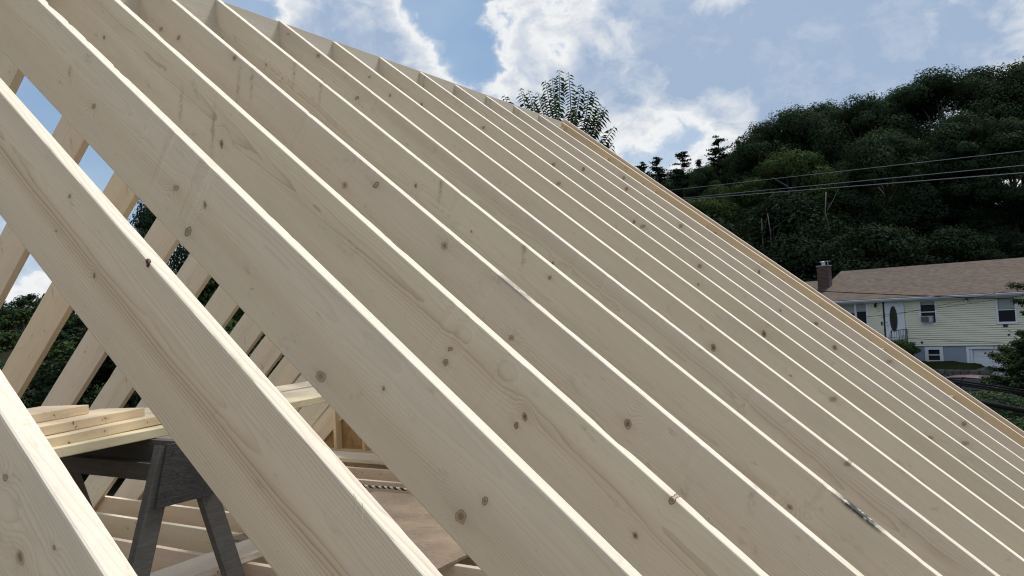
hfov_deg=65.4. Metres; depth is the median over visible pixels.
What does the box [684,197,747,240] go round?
understorey tree
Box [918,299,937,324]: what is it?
window
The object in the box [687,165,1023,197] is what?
power line
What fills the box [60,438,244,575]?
sawhorse
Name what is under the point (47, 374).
hillside tree
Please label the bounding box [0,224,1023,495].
ground
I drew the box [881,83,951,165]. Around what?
oak tree
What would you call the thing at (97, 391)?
hillside tree
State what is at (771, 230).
bare tree
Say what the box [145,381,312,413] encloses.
plank
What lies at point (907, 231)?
understorey tree
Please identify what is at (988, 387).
power line
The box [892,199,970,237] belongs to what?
understorey tree
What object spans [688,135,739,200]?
pine tree
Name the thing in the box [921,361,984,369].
lawn
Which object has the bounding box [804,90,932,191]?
oak tree
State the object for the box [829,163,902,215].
bright green tree
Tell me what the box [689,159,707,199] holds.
pine tree
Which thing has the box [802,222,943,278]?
understorey tree
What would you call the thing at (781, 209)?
understorey tree
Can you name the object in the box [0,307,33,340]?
hillside tree
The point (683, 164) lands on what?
pine tree
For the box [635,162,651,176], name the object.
pine tree
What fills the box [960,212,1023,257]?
understorey tree
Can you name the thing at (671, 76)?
sky
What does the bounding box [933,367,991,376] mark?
retaining wall
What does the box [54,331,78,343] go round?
hillside tree
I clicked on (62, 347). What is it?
hillside tree
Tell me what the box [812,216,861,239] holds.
understorey tree
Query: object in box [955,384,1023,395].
power line
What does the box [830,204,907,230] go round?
understorey tree
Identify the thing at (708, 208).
bright green tree
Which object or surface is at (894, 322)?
door
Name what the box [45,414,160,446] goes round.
plank
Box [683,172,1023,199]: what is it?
power line
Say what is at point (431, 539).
plywood sheet
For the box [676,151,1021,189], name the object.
power line
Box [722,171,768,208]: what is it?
oak tree
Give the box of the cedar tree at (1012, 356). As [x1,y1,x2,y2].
[973,280,1023,415]
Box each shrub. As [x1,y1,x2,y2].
[965,389,1023,423]
[1004,415,1023,430]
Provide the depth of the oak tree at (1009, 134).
62.62 m
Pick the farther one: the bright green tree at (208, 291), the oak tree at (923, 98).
the oak tree at (923, 98)
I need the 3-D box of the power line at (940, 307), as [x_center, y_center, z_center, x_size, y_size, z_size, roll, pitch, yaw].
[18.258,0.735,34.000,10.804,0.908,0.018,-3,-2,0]
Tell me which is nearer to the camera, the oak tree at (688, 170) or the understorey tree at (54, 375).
the understorey tree at (54, 375)
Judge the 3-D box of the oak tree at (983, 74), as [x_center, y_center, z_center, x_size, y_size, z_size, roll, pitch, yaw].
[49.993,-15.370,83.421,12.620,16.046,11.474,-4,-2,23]
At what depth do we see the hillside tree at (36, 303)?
118.71 m
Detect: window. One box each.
[837,302,868,325]
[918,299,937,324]
[925,346,943,360]
[995,296,1018,323]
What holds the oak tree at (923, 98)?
on the ground at (4, 354)
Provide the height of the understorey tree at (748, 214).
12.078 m
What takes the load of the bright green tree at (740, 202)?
on the ground at (4, 354)
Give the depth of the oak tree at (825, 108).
86.74 m
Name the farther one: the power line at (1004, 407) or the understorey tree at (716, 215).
the understorey tree at (716, 215)
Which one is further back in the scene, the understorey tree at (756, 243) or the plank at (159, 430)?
the understorey tree at (756, 243)
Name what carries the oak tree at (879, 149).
on the ground at (4, 354)
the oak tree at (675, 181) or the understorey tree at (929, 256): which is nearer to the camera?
the understorey tree at (929, 256)
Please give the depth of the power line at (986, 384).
15.49 m
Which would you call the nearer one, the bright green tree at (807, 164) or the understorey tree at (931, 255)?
the understorey tree at (931, 255)
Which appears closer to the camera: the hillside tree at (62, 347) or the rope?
the rope
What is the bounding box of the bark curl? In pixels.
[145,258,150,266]
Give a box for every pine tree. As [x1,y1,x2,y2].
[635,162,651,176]
[647,156,687,200]
[666,151,696,202]
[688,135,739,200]
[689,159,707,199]
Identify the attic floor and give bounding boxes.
[95,462,485,575]
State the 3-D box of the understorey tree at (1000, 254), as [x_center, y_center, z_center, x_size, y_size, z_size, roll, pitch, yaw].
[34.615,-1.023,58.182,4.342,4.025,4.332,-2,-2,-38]
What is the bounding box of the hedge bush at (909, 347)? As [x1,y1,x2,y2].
[890,339,920,355]
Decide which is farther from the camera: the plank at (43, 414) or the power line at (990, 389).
the power line at (990, 389)
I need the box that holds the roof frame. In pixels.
[0,0,1023,575]
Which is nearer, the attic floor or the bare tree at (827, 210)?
the attic floor
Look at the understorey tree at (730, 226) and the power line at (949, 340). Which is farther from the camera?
the understorey tree at (730, 226)
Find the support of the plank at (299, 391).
on the sawhorse
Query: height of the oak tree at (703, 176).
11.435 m
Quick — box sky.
[0,0,1023,313]
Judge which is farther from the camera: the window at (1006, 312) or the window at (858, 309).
the window at (858, 309)
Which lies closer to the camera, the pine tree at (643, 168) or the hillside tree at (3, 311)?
the pine tree at (643, 168)
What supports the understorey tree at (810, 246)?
on the ground at (4, 354)
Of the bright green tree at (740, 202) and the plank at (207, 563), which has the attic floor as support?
the plank at (207, 563)
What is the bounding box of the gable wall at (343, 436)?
[324,127,1023,452]
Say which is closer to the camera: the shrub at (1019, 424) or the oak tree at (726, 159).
the shrub at (1019, 424)
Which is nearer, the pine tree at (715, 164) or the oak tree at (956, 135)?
the oak tree at (956, 135)
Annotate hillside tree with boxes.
[0,302,13,316]
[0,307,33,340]
[0,330,19,350]
[0,350,5,369]
[4,295,29,309]
[9,331,23,348]
[10,293,41,326]
[26,293,72,321]
[29,395,96,404]
[32,361,59,384]
[43,340,77,362]
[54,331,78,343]
[60,318,77,336]
[62,314,87,341]
[69,310,87,328]
[85,383,104,404]
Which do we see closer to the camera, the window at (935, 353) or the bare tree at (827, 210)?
the window at (935, 353)
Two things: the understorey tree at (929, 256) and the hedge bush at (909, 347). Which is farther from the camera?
the understorey tree at (929, 256)
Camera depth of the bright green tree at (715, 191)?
79.20 m
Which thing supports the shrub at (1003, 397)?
on the ground at (4, 354)
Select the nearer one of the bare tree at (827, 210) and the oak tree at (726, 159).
the bare tree at (827, 210)
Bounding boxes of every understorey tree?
[20,341,137,483]
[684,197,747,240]
[706,213,777,250]
[725,192,850,245]
[732,229,769,252]
[733,190,860,265]
[757,225,880,280]
[764,239,863,281]
[796,246,887,277]
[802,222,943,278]
[805,249,907,280]
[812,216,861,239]
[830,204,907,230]
[848,223,942,265]
[868,241,947,265]
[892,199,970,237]
[893,243,949,264]
[913,225,1005,265]
[937,244,1004,262]
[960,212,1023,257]
[979,225,1023,258]
[988,231,1023,258]
[989,249,1011,258]
[1000,235,1023,257]
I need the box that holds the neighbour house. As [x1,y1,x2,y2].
[805,257,1023,374]
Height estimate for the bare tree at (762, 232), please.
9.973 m
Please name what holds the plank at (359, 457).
on the attic floor
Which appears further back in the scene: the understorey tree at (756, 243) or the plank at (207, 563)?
the understorey tree at (756, 243)
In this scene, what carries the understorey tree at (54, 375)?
on the ground at (4, 354)
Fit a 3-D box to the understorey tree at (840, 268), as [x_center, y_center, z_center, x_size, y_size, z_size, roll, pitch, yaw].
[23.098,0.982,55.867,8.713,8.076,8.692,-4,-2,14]
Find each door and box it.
[882,301,906,339]
[973,349,1022,374]
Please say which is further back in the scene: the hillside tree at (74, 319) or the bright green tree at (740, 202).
the hillside tree at (74, 319)
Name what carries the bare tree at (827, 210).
on the ground at (4, 354)
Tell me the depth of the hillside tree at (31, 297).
124.22 m
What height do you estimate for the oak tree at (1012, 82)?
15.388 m
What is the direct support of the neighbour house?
on the ground at (4, 354)
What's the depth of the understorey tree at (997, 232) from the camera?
59.01 m
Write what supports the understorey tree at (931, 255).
on the ground at (4, 354)
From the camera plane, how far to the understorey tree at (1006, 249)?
58.27 m
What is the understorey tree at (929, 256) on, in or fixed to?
on the ground at (4, 354)
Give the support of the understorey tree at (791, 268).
on the ground at (4, 354)
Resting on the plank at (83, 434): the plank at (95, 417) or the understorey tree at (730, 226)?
the plank at (95, 417)
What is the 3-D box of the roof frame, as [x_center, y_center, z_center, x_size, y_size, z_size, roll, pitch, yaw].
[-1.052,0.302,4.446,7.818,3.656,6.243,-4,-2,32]
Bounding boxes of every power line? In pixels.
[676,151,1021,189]
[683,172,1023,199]
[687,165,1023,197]
[818,291,1023,299]
[859,295,1022,317]
[881,289,1012,317]
[890,337,998,342]
[946,378,1023,390]
[951,381,1023,393]
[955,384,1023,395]
[970,394,1023,403]
[978,400,1023,412]
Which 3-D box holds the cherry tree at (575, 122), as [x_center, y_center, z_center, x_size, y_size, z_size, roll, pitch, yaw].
[1.480,0.253,21.032,3.073,12.497,1.585,-3,-2,5]
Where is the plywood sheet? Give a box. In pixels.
[233,491,468,570]
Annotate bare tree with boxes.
[761,218,766,246]
[767,213,778,245]
[824,194,835,237]
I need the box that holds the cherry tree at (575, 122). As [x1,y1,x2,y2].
[502,70,617,152]
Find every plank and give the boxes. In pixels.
[27,405,88,422]
[36,408,144,435]
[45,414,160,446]
[52,393,326,457]
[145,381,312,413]
[150,539,261,575]
[281,387,317,396]
[333,451,384,464]
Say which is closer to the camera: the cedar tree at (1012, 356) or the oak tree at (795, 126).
the cedar tree at (1012, 356)
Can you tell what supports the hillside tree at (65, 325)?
on the ground at (4, 354)
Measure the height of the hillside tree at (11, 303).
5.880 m
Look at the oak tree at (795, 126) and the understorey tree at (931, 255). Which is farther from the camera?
the oak tree at (795, 126)
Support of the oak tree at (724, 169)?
on the ground at (4, 354)
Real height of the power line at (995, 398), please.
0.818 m
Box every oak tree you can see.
[86,199,189,407]
[651,173,676,188]
[664,172,690,187]
[672,168,707,199]
[682,165,727,205]
[709,143,744,182]
[720,120,796,192]
[722,102,858,205]
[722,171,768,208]
[773,98,857,192]
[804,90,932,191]
[817,125,957,236]
[870,63,1023,223]
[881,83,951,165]
[892,109,1023,219]
[925,65,1003,178]
[955,56,1023,183]
[955,115,1023,231]
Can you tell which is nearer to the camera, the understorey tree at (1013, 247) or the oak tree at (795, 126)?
the understorey tree at (1013, 247)
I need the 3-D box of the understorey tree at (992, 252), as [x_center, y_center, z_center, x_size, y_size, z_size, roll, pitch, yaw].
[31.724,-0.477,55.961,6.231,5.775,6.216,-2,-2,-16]
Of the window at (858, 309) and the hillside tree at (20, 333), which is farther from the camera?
the hillside tree at (20, 333)
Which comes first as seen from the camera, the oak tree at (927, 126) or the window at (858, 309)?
the window at (858, 309)
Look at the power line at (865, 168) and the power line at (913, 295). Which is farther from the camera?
the power line at (865, 168)
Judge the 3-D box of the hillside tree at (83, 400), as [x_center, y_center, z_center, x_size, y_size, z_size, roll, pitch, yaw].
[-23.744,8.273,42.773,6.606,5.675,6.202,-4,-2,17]
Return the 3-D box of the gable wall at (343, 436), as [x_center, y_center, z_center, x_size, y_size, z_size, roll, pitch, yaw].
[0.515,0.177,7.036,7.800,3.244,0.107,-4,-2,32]
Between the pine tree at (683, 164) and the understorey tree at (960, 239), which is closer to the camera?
the understorey tree at (960, 239)
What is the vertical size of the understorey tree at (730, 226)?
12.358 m
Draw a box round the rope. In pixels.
[362,484,407,490]
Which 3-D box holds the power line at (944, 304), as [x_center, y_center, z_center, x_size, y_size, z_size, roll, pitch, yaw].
[18.968,0.556,34.000,6.545,1.063,0.014,-3,-2,0]
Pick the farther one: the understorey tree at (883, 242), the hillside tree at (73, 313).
the hillside tree at (73, 313)
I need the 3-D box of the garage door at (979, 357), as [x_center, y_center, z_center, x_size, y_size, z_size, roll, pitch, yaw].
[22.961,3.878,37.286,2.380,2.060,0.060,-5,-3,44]
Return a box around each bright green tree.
[129,270,282,405]
[686,197,765,249]
[700,184,746,216]
[712,177,771,222]
[740,147,853,239]
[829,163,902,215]
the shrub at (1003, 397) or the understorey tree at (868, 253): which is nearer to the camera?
the shrub at (1003, 397)
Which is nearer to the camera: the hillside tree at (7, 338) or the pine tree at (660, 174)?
the hillside tree at (7, 338)
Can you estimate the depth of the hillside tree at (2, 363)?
62.38 m

